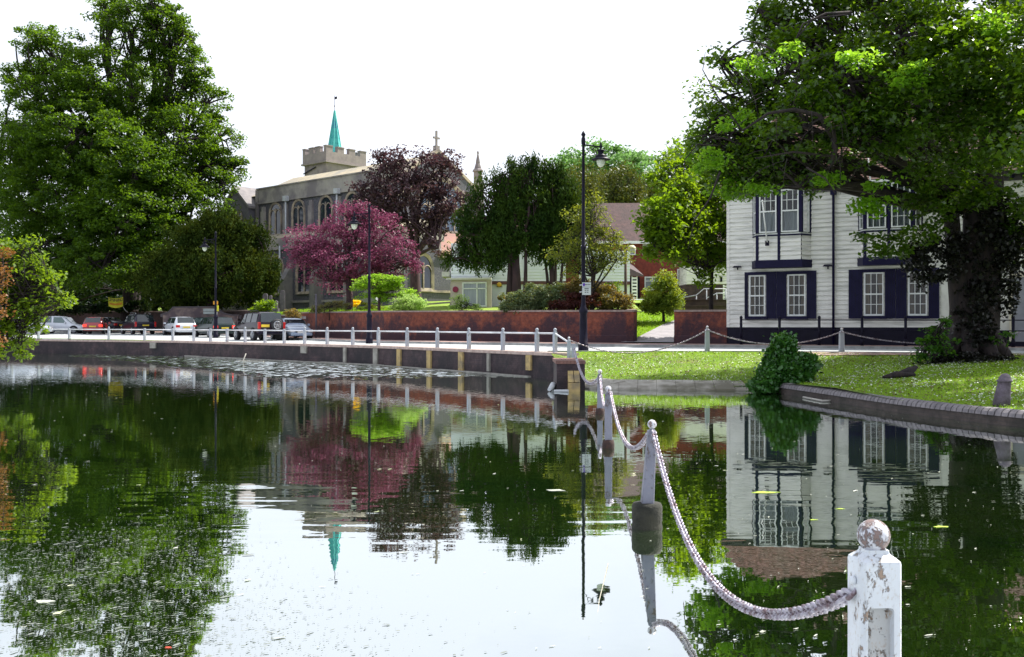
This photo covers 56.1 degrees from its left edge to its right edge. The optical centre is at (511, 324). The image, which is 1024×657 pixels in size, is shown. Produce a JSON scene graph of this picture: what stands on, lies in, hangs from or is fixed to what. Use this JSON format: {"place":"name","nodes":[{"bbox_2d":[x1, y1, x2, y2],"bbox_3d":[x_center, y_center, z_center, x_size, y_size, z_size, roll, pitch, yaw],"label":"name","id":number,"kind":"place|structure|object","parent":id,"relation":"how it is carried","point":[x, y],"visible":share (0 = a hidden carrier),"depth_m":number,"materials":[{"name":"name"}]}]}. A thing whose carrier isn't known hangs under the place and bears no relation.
{"place":"outdoors","nodes":[
{"label":"outdoors","id":0,"kind":"place"},
{"bbox_2d":[48,298,726,311],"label":"churchyard lawn","id":1,"kind":"structure","parent":0,"point":[437,307],"depth_m":63.84,"materials":[{"name":"green plant"}]},
{"bbox_2d":[0,196,160,311],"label":"dark tree","id":2,"kind":"object","parent":1,"relation":"on","point":[80,296],"visible":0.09,"depth_m":97.35,"materials":[{"name":"green plant"}]},
{"bbox_2d":[47,259,116,310],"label":"evergreen","id":3,"kind":"object","parent":1,"relation":"on","point":[94,299],"visible":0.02,"depth_m":110.67,"materials":[{"name":"green plant"}]},
{"bbox_2d":[0,0,251,320],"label":"lime tree","id":4,"kind":"object","parent":1,"relation":"on","point":[146,191],"visible":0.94,"depth_m":87.59,"materials":[{"name":"green plant"}]},
{"bbox_2d":[106,296,127,312],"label":"banner","id":5,"kind":"object","parent":4,"relation":"hanging from","point":[115,302],"visible":1,"depth_m":86.48,"materials":[{"name":"yellow fabric"}]},
{"bbox_2d":[105,285,172,310],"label":"evergreen","id":6,"kind":"object","parent":1,"relation":"on","point":[113,294],"visible":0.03,"depth_m":109.36,"materials":[{"name":"green plant"}]},
{"bbox_2d":[125,199,283,311],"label":"yew tree","id":7,"kind":"object","parent":1,"relation":"on","point":[184,273],"visible":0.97,"depth_m":78.64,"materials":[{"name":"green plant"}]},
{"bbox_2d":[247,299,277,311],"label":"churchyard shrub","id":8,"kind":"object","parent":1,"relation":"on","point":[263,304],"visible":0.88,"depth_m":71.78,"materials":[{"name":"green plant"}]},
{"bbox_2d":[307,300,351,319],"bbox_3d":[-11.764,-0.939,62.007,2.950,1.338,1.213,0,0,0],"label":"flower bed shrub","id":9,"kind":"object","parent":1,"relation":"on","point":[326,306],"visible":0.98,"depth_m":61.87,"materials":[{"name":"green plant"}]},
{"bbox_2d":[276,305,390,314],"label":"long grass","id":10,"kind":"structure","parent":1,"relation":"on","point":[386,307],"depth_m":63.54,"materials":[{"name":"green plant"}]},
{"bbox_2d":[220,95,483,310],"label":"church","id":11,"kind":"structure","parent":1,"relation":"on","point":[313,193],"depth_m":91.31,"materials":[{"name":"stone"}]},
{"bbox_2d":[269,202,281,234],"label":"window","id":12,"kind":"structure","parent":11,"relation":"in","point":[275,211],"depth_m":96.38,"materials":[{"name":"stone"}]},
{"bbox_2d":[291,199,304,232],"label":"window","id":13,"kind":"structure","parent":11,"relation":"in","point":[298,206],"depth_m":93.92,"materials":[{"name":"stone"}]},
{"bbox_2d":[295,255,312,293],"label":"window","id":14,"kind":"structure","parent":11,"relation":"in","point":[300,288],"depth_m":86.95,"materials":[{"name":"glass"}]},
{"bbox_2d":[318,195,332,229],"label":"window","id":15,"kind":"structure","parent":11,"relation":"in","point":[324,211],"depth_m":91.16,"materials":[{"name":"stone"}]},
{"bbox_2d":[327,250,344,292],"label":"window","id":16,"kind":"structure","parent":11,"relation":"in","point":[328,291],"depth_m":83.64,"materials":[{"name":"glass"}]},
{"bbox_2d":[344,191,358,226],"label":"window","id":17,"kind":"structure","parent":11,"relation":"in","point":[349,196],"depth_m":88.75,"materials":[{"name":"stone"}]},
{"bbox_2d":[420,253,433,291],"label":"window","id":18,"kind":"structure","parent":11,"relation":"in","point":[427,275],"depth_m":79.88,"materials":[{"name":"stone"}]},
{"bbox_2d":[417,178,464,232],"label":"window","id":19,"kind":"structure","parent":11,"relation":"in","point":[452,228],"depth_m":90.01,"materials":[{"name":"stone"}]},
{"bbox_2d":[282,199,423,309],"bbox_3d":[-10.361,-4.315,62.497,9.581,7.851,5.185,0,0,0],"label":"plum tree","id":20,"kind":"object","parent":1,"relation":"on","point":[312,247],"visible":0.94,"depth_m":62.55,"materials":[{"name":"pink plant"}]},
{"bbox_2d":[349,273,422,310],"bbox_3d":[-7.544,-1.736,58.051,4.562,2.841,2.201,0,0,0],"label":"acer shrub","id":21,"kind":"object","parent":1,"relation":"on","point":[394,282],"visible":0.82,"depth_m":57.81,"materials":[{"name":"green plant"}]},
{"bbox_2d":[344,144,471,297],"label":"copper maple","id":22,"kind":"object","parent":1,"relation":"on","point":[436,219],"visible":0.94,"depth_m":73.36,"materials":[{"name":"purple plant"}]},
{"bbox_2d":[387,292,428,310],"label":"pale shrub","id":23,"kind":"object","parent":1,"relation":"on","point":[419,304],"visible":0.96,"depth_m":56.77,"materials":[{"name":"green plant"}]},
{"bbox_2d":[446,294,481,309],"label":"pale shrub","id":24,"kind":"object","parent":1,"relation":"on","point":[456,306],"visible":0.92,"depth_m":54.88,"materials":[{"name":"green plant"}]},
{"bbox_2d":[439,149,555,302],"bbox_3d":[-0.820,-5.434,56.040,6.887,9.706,3.076,0,0,0],"label":"yew tree","id":25,"kind":"object","parent":1,"relation":"on","point":[501,238],"visible":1,"depth_m":55.61,"materials":[{"name":"green plant"}]},
{"bbox_2d":[498,282,551,313],"bbox_3d":[0.706,-1.240,50.511,2.946,1.980,1.730,0,0,0],"label":"cotoneaster shrub","id":26,"kind":"object","parent":1,"relation":"on","point":[517,299],"visible":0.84,"depth_m":50.15,"materials":[{"name":"green plant"}]},
{"bbox_2d":[442,228,629,307],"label":"white cottage","id":27,"kind":"structure","parent":1,"relation":"on","point":[484,291],"depth_m":62.95,"materials":[{"name":"white painted wood boards"},{"name":"pink roof tile"},{"name":"glass"}]},
{"bbox_2d":[462,282,486,306],"bbox_3d":[-2.363,-1.901,60.609,1.600,1.563,0.080,0,0,13],"label":"window","id":28,"kind":"structure","parent":27,"relation":"in","point":[463,283],"depth_m":60.54,"materials":[{"name":"white paint"}]},
{"bbox_2d":[527,281,570,309],"bbox_3d":[2.024,-1.265,50.482,2.978,2.030,1.753,0,0,0],"label":"cotoneaster shrub","id":29,"kind":"object","parent":1,"relation":"on","point":[555,289],"visible":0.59,"depth_m":50.09,"materials":[{"name":"green plant"}]},
{"bbox_2d":[526,157,593,296],"bbox_3d":[2.782,-5.277,56.508,4.171,9.174,2.894,0,0,0],"label":"yew tree","id":30,"kind":"object","parent":1,"relation":"on","point":[562,190],"visible":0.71,"depth_m":55.98,"materials":[{"name":"green plant"}]},
{"bbox_2d":[545,289,601,309],"bbox_3d":[3.190,-1.052,49.854,2.951,1.604,1.688,0,0,0],"label":"maroon shrub","id":31,"kind":"object","parent":1,"relation":"on","point":[569,304],"visible":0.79,"depth_m":49.61,"materials":[{"name":"red plant"}]},
{"bbox_2d":[554,275,609,300],"bbox_3d":[3.623,-1.430,50.482,3.159,2.360,1.706,0,0,0],"label":"broom shrub","id":32,"kind":"object","parent":1,"relation":"on","point":[574,286],"visible":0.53,"depth_m":50.18,"materials":[{"name":"green plant"}]},
{"bbox_2d":[564,156,609,244],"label":"conifer","id":33,"kind":"object","parent":1,"relation":"on","point":[589,183],"visible":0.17,"depth_m":98.22,"materials":[{"name":"green plant"}]},
{"bbox_2d":[541,188,636,309],"bbox_3d":[3.974,-3.757,49.829,5.003,6.708,2.705,0,0,0],"label":"cherry tree","id":34,"kind":"object","parent":1,"relation":"on","point":[594,263],"visible":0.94,"depth_m":49.82,"materials":[{"name":"green plant"}]},
{"bbox_2d":[581,163,622,237],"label":"conifer","id":35,"kind":"object","parent":1,"relation":"on","point":[600,174],"visible":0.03,"depth_m":107.33,"materials":[{"name":"green plant"}]},
{"bbox_2d":[555,135,658,195],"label":"tree","id":36,"kind":"object","parent":1,"relation":"on","point":[620,154],"visible":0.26,"depth_m":187.94,"materials":[{"name":"green plant"}]},
{"bbox_2d":[588,284,636,309],"bbox_3d":[5.091,-1.214,50.425,3.005,1.927,1.842,0,0,0],"label":"broom shrub","id":37,"kind":"object","parent":1,"relation":"on","point":[620,301],"visible":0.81,"depth_m":50.17,"materials":[{"name":"green plant"}]},
{"bbox_2d":[597,159,648,202],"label":"conifer","id":38,"kind":"object","parent":1,"relation":"on","point":[620,193],"visible":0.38,"depth_m":104.14,"materials":[{"name":"green plant"}]},
{"bbox_2d":[624,245,635,294],"bbox_3d":[6.411,-2.065,52.034,0.645,4.491,0.486,0,0,25],"label":"footpath lamp","id":39,"kind":"object","parent":1,"relation":"on","point":[632,248],"visible":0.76,"depth_m":51.94,"materials":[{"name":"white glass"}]},
{"bbox_2d":[588,203,726,309],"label":"brick house","id":40,"kind":"structure","parent":1,"relation":"on","point":[643,272],"depth_m":72.00,"materials":[{"name":"brown tile"}]},
{"bbox_2d":[648,116,743,197],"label":"tree","id":41,"kind":"object","parent":1,"relation":"on","point":[662,155],"visible":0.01,"depth_m":119.51,"materials":[{"name":"green plant"}]},
{"bbox_2d":[677,262,726,309],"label":"boarded annexe","id":42,"kind":"structure","parent":1,"relation":"on","point":[686,277],"depth_m":68.03,"materials":[{"name":"wood"}]},
{"bbox_2d":[0,352,1023,656],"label":"pond water","id":43,"kind":"structure","parent":0,"point":[90,444],"depth_m":9.61,"materials":[{"name":"liquid"}]},
{"bbox_2d":[5,339,578,378],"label":"quay wall","id":44,"kind":"structure","parent":43,"relation":"in","point":[539,364],"depth_m":46.84,"materials":[{"name":"concrete"}]},
{"bbox_2d":[12,327,566,352],"bbox_3d":[-15.077,0.584,51.016,50.157,0.932,4.029,0,0,43],"label":"railing","id":45,"kind":"object","parent":44,"relation":"on","point":[437,332],"visible":0.89,"depth_m":46.44,"materials":[{"name":"white metal"}]},
{"bbox_2d":[0,508,589,656],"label":"floating scum","id":46,"kind":"object","parent":43,"relation":"on","point":[158,582],"visible":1,"depth_m":6.43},
{"bbox_2d":[21,411,997,653],"bbox_3d":[-0.329,1.894,19.395,18.255,0.004,30.151,0,0,-29],"label":"floating debris","id":47,"kind":"object","parent":43,"relation":"on","point":[484,572],"visible":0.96,"depth_m":7.52,"materials":[{"name":"green plant"}]},
{"bbox_2d":[553,358,585,391],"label":"brick pier","id":48,"kind":"structure","parent":43,"relation":"in","point":[566,374],"depth_m":27.60,"materials":[{"name":"brown brick"}]},
{"bbox_2d":[595,369,603,413],"bbox_3d":[1.867,1.674,20.400,0.200,1.453,0.200,0,0,0],"label":"chain post","id":49,"kind":"object","parent":43,"relation":"in","point":[599,409],"visible":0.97,"depth_m":20.35,"materials":[{"name":"paint"}]},
{"bbox_2d":[573,347,599,384],"bbox_3d":[1.821,1.045,23.910,0.069,0.782,7.238,0,0,-1],"label":"chain","id":50,"kind":"object","parent":49,"relation":"hanging from","point":[583,376],"visible":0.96,"depth_m":24.73,"materials":[{"name":"metal"}]},
{"bbox_2d":[602,386,614,448],"bbox_3d":[1.485,1.671,14.800,0.200,1.458,0.200,0,0,0],"label":"chain post","id":51,"kind":"object","parent":43,"relation":"in","point":[608,442],"visible":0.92,"depth_m":14.75,"materials":[{"name":"paint"}]},
{"bbox_2d":[632,420,662,530],"bbox_3d":[1.266,1.645,9.000,0.290,1.510,0.290,0,0,0],"label":"chain post","id":52,"kind":"object","parent":43,"relation":"in","point":[646,512],"visible":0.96,"depth_m":8.95,"materials":[{"name":"concrete"}]},
{"bbox_2d":[609,391,647,449],"bbox_3d":[1.406,1.230,11.865,0.052,0.508,5.754,0,0,2],"label":"chain","id":53,"kind":"object","parent":52,"relation":"hanging from","point":[638,446],"visible":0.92,"depth_m":12.23,"materials":[{"name":"metal"}]},
{"bbox_2d":[848,519,900,656],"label":"chain post","id":54,"kind":"object","parent":43,"relation":"in","point":[874,602],"visible":1,"depth_m":3.07,"materials":[{"name":"white paint"}]},
{"bbox_2d":[651,430,856,620],"bbox_3d":[1.214,1.213,6.030,0.051,0.730,5.877,0,0,2],"label":"chain","id":55,"kind":"object","parent":54,"relation":"hanging from","point":[842,597],"visible":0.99,"depth_m":4.76,"materials":[{"name":"metal"}]},
{"bbox_2d":[777,383,1023,427],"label":"pond edging","id":56,"kind":"object","parent":43,"relation":"in","point":[989,415],"visible":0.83,"depth_m":20.27,"materials":[{"name":"stone"}]},
{"bbox_2d":[0,0,1023,339],"label":"sky","id":57,"kind":"structure","parent":0,"point":[496,79],"materials":[{"name":"white"}]},
{"bbox_2d":[25,332,1023,352],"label":"road","id":58,"kind":"structure","parent":0,"point":[135,336],"depth_m":45.51,"materials":[{"name":"grey asphalt"}]},
{"bbox_2d":[40,316,82,333],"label":"parked car","id":59,"kind":"object","parent":58,"relation":"on","point":[60,322],"visible":0.45,"depth_m":82.27,"materials":[{"name":"silver metal"}]},
{"bbox_2d":[82,317,109,333],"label":"parked car","id":60,"kind":"object","parent":58,"relation":"on","point":[95,323],"visible":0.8,"depth_m":79.36,"materials":[{"name":"red paint"}]},
{"bbox_2d":[87,317,123,332],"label":"parked car","id":61,"kind":"object","parent":58,"relation":"on","point":[116,323],"visible":0.22,"depth_m":85.78,"materials":[{"name":"black paint"}]},
{"bbox_2d":[121,313,155,334],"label":"parked car","id":62,"kind":"object","parent":58,"relation":"on","point":[139,321],"visible":0.77,"depth_m":78.53,"materials":[{"name":"black paint"}]},
{"bbox_2d":[162,317,196,334],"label":"parked car","id":63,"kind":"object","parent":58,"relation":"on","point":[181,322],"visible":0.7,"depth_m":73.94,"materials":[{"name":"silver metal"}]},
{"bbox_2d":[200,231,217,337],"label":"street lamp","id":64,"kind":"object","parent":58,"relation":"on","point":[204,246],"visible":1,"depth_m":65.94,"materials":[{"name":"black metal"}]},
{"bbox_2d":[194,317,234,337],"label":"parked car","id":65,"kind":"object","parent":58,"relation":"on","point":[224,323],"visible":0.56,"depth_m":67.52,"materials":[{"name":"green paint"}]},
{"bbox_2d":[233,310,284,340],"bbox_3d":[-15.819,0.065,59.919,2.160,1.896,4.632,0,0,-37],"label":"parked car","id":66,"kind":"object","parent":58,"relation":"on","point":[258,320],"visible":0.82,"depth_m":58.43,"materials":[{"name":"paint"}]},
{"bbox_2d":[270,318,312,339],"bbox_3d":[-14.148,0.276,61.504,2.080,1.428,4.390,0,0,-30],"label":"parked car","id":67,"kind":"object","parent":58,"relation":"on","point":[295,324],"visible":0.55,"depth_m":60.34,"materials":[{"name":"blue paint"}]},
{"bbox_2d":[348,203,372,343],"bbox_3d":[-7.908,-2.677,50.000,1.330,7.313,0.720,0,0,0],"label":"street lamp","id":68,"kind":"object","parent":58,"relation":"on","point":[353,222],"visible":1,"depth_m":49.94,"materials":[{"name":"black metal"}]},
{"bbox_2d":[301,309,636,342],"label":"brick wall","id":69,"kind":"structure","parent":58,"relation":"on","point":[611,326],"depth_m":51.26,"materials":[{"name":"brown brick"}]},
{"bbox_2d":[282,308,301,318],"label":"trailing shrub","id":70,"kind":"object","parent":69,"relation":"on","point":[293,313],"visible":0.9,"depth_m":64.36,"materials":[{"name":"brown plant"}]},
{"bbox_2d":[578,131,609,350],"bbox_3d":[3.101,-3.149,36.200,1.220,8.326,0.720,0,0,0],"label":"street lamp","id":71,"kind":"object","parent":58,"relation":"on","point":[600,158],"visible":0.99,"depth_m":36.13,"materials":[{"name":"black metal"}]},
{"bbox_2d":[36,338,1023,409],"bbox_3d":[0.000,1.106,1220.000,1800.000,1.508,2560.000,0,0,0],"label":"ground","id":72,"kind":"structure","parent":0,"point":[588,358],"depth_m":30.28,"materials":[{"name":"green plant"}]},
{"bbox_2d":[0,245,15,346],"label":"orange bush","id":73,"kind":"object","parent":72,"relation":"on","point":[2,269],"visible":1,"depth_m":27.64,"materials":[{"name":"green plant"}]},
{"bbox_2d":[0,233,78,362],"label":"overhanging bush","id":74,"kind":"object","parent":72,"relation":"on","point":[28,302],"visible":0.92,"depth_m":28.86,"materials":[{"name":"green plant"}]},
{"bbox_2d":[40,310,300,330],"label":"retaining wall","id":75,"kind":"structure","parent":72,"relation":"on","point":[158,319],"depth_m":90.30,"materials":[{"name":"brick"}]},
{"bbox_2d":[49,300,153,315],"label":"churchyard shrub","id":76,"kind":"object","parent":75,"relation":"on","point":[95,309],"visible":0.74,"depth_m":89.53,"materials":[{"name":"green plant"}]},
{"bbox_2d":[160,306,241,334],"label":"brick wall","id":77,"kind":"structure","parent":72,"relation":"on","point":[191,311],"depth_m":76.55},
{"bbox_2d":[55,331,1023,350],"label":"kerb","id":78,"kind":"structure","parent":72,"relation":"on","point":[739,346],"depth_m":43.02,"materials":[{"name":"grey concrete"}]},
{"bbox_2d":[567,337,570,357],"bbox_3d":[1.928,0.842,32.500,0.140,0.869,0.140,0,0,4],"label":"chain post","id":79,"kind":"object","parent":72,"relation":"on","point":[568,348],"visible":0.95,"depth_m":32.44,"materials":[{"name":"grey paint"}]},
{"bbox_2d":[571,329,706,353],"bbox_3d":[4.482,0.587,33.500,5.499,0.837,0.047,0,0,-22],"label":"chain","id":80,"kind":"object","parent":79,"relation":"hanging from","point":[639,352],"visible":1,"depth_m":33.43,"materials":[{"name":"metal"}]},
{"bbox_2d":[585,378,747,390],"bbox_3d":[4.346,1.981,28.843,5.541,0.638,2.050,0,0,8],"label":"stone ledge","id":81,"kind":"object","parent":72,"relation":"on","point":[689,385],"visible":0.34,"depth_m":28.27,"materials":[{"name":"stone"}]},
{"bbox_2d":[674,310,726,343],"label":"brick wall","id":82,"kind":"structure","parent":72,"relation":"on","point":[688,324],"depth_m":44.49,"materials":[{"name":"brown brick"}]},
{"bbox_2d":[740,327,824,393],"bbox_3d":[7.602,1.000,26.735,2.448,1.900,1.778,0,0,-34],"label":"ivy mound","id":83,"kind":"object","parent":72,"relation":"on","point":[782,360],"visible":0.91,"depth_m":26.38,"materials":[{"name":"green plant"}]},
{"bbox_2d":[547,351,1023,353],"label":"kerb","id":84,"kind":"structure","parent":72,"relation":"on","point":[744,351],"depth_m":34.88,"materials":[{"name":"grey concrete"}]},
{"bbox_2d":[839,328,844,350],"bbox_3d":[11.742,0.614,34.200,0.170,1.010,0.170,0,0,-5],"label":"chain post","id":85,"kind":"object","parent":84,"relation":"on","point":[841,342],"visible":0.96,"depth_m":34.12,"materials":[{"name":"grey paint"}]},
{"bbox_2d":[707,329,841,344],"bbox_3d":[9.361,0.442,34.300,4.765,0.555,0.047,0,0,5],"label":"chain","id":86,"kind":"object","parent":85,"relation":"hanging from","point":[768,343],"visible":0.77,"depth_m":34.34,"materials":[{"name":"metal"}]},
{"bbox_2d":[581,351,1023,407],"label":"clover flowers","id":87,"kind":"object","parent":72,"relation":"on","point":[914,384],"visible":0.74,"depth_m":27.48,"materials":[{"name":"white plant"}]},
{"bbox_2d":[586,351,1023,408],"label":"fallen leaves","id":88,"kind":"object","parent":72,"relation":"on","point":[847,375],"depth_m":26.43,"materials":[{"name":"green plant"}]},
{"bbox_2d":[672,0,1023,359],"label":"plane tree","id":89,"kind":"object","parent":72,"relation":"on","point":[762,155],"visible":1,"depth_m":28.16,"materials":[{"name":"green plant"}]},
{"bbox_2d":[727,85,1023,346],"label":"white house","id":90,"kind":"structure","parent":72,"relation":"on","point":[785,274],"depth_m":41.97,"materials":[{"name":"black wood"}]},
{"bbox_2d":[749,275,764,315],"bbox_3d":[11.244,-1.306,43.689,0.718,1.858,0.840,0,0,27],"label":"window","id":91,"kind":"structure","parent":90,"relation":"in","point":[756,282],"depth_m":43.53,"materials":[{"name":"white glass"}]},
{"bbox_2d":[752,189,811,268],"bbox_3d":[11.893,-4.313,42.585,2.670,3.595,0.743,0,0,27],"label":"bay window","id":92,"kind":"structure","parent":90,"relation":"in","point":[784,250],"depth_m":42.28,"materials":[{"name":"blue paint"}]},
{"bbox_2d":[788,274,805,315],"bbox_3d":[12.788,-1.306,42.901,0.775,1.858,0.840,0,0,27],"label":"window","id":93,"kind":"structure","parent":90,"relation":"in","point":[796,282],"depth_m":42.75,"materials":[{"name":"white paint"}]},
{"bbox_2d":[864,272,883,315],"bbox_3d":[15.659,-1.306,41.436,0.800,1.858,0.840,0,0,27],"label":"window","id":94,"kind":"structure","parent":90,"relation":"in","point":[873,281],"depth_m":41.29,"materials":[{"name":"white paint"}]},
{"bbox_2d":[857,179,922,265],"bbox_3d":[15.927,-4.313,40.527,2.668,3.595,0.743,0,0,27],"label":"bay window","id":95,"kind":"structure","parent":90,"relation":"in","point":[899,219],"depth_m":40.32,"materials":[{"name":"blue paint"}]},
{"bbox_2d":[908,271,926,315],"bbox_3d":[17.207,-1.306,40.647,0.745,1.858,0.840,0,0,27],"label":"window","id":96,"kind":"structure","parent":90,"relation":"in","point":[917,302],"depth_m":40.51,"materials":[{"name":"white glass"}]},
{"bbox_2d":[1009,273,1023,341],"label":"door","id":97,"kind":"structure","parent":90,"relation":"in","point":[1019,325],"depth_m":38.54,"materials":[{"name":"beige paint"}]},
{"bbox_2d":[812,352,1023,354],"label":"paved strip","id":98,"kind":"object","parent":72,"relation":"on","point":[861,353],"visible":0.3,"depth_m":33.38,"materials":[{"name":"grey concrete"}]},
{"bbox_2d":[910,315,961,362],"bbox_3d":[13.087,0.609,29.603,1.739,1.827,0.944,0,0,0],"label":"sapling","id":99,"kind":"object","parent":72,"relation":"on","point":[935,343],"visible":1,"depth_m":29.53,"materials":[{"name":"green plant"}]},
{"bbox_2d":[912,351,1023,365],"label":"ground ivy","id":100,"kind":"object","parent":72,"relation":"on","point":[970,357],"visible":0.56,"depth_m":29.46,"materials":[{"name":"green plant"}]},
{"bbox_2d":[992,373,1012,406],"bbox_3d":[9.698,1.323,19.000,0.393,0.727,0.342,0,0,0],"label":"stone bollard","id":101,"kind":"object","parent":72,"relation":"on","point":[1002,395],"visible":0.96,"depth_m":18.90,"materials":[{"name":"grey stone"}]},
{"bbox_2d":[988,331,1017,356],"bbox_3d":[15.232,0.779,29.786,0.902,1.207,0.639,0,0,0],"label":"sapling","id":102,"kind":"object","parent":72,"relation":"on","point":[1008,334],"visible":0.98,"depth_m":29.76,"materials":[{"name":"green plant"}]},
{"bbox_2d":[111,331,1023,347],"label":"pavement","id":103,"kind":"structure","parent":0,"point":[572,342],"depth_m":47.36,"materials":[{"name":"grey concrete"}]},
{"bbox_2d":[739,315,1023,346],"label":"black railing","id":104,"kind":"object","parent":103,"relation":"on","point":[862,320],"visible":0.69,"depth_m":40.25,"materials":[{"name":"metal"}]},
{"bbox_2d":[623,321,673,341],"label":"path","id":105,"kind":"structure","parent":0,"point":[664,332],"depth_m":47.70,"materials":[{"name":"grey concrete"}]},
{"bbox_2d":[637,310,673,342],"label":"sloping lawn","id":106,"kind":"structure","parent":0,"point":[650,328],"depth_m":51.00,"materials":[{"name":"green plant"}]},
{"bbox_2d":[638,268,687,321],"bbox_3d":[8.122,-1.451,52.005,2.698,3.262,1.809,0,0,0],"label":"round bush","id":107,"kind":"object","parent":106,"relation":"on","point":[662,299],"visible":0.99,"depth_m":51.73,"materials":[{"name":"green plant"}]},
{"bbox_2d":[629,137,726,309],"bbox_3d":[8.424,-4.236,47.109,7.420,10.151,4.483,0,0,-40],"label":"magnolia tree","id":108,"kind":"object","parent":106,"relation":"on","point":[672,212],"visible":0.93,"depth_m":45.94,"materials":[{"name":"green plant"}]},
{"bbox_2d":[682,299,726,309],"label":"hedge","id":109,"kind":"object","parent":106,"relation":"on","point":[700,304],"visible":0.45,"depth_m":54.95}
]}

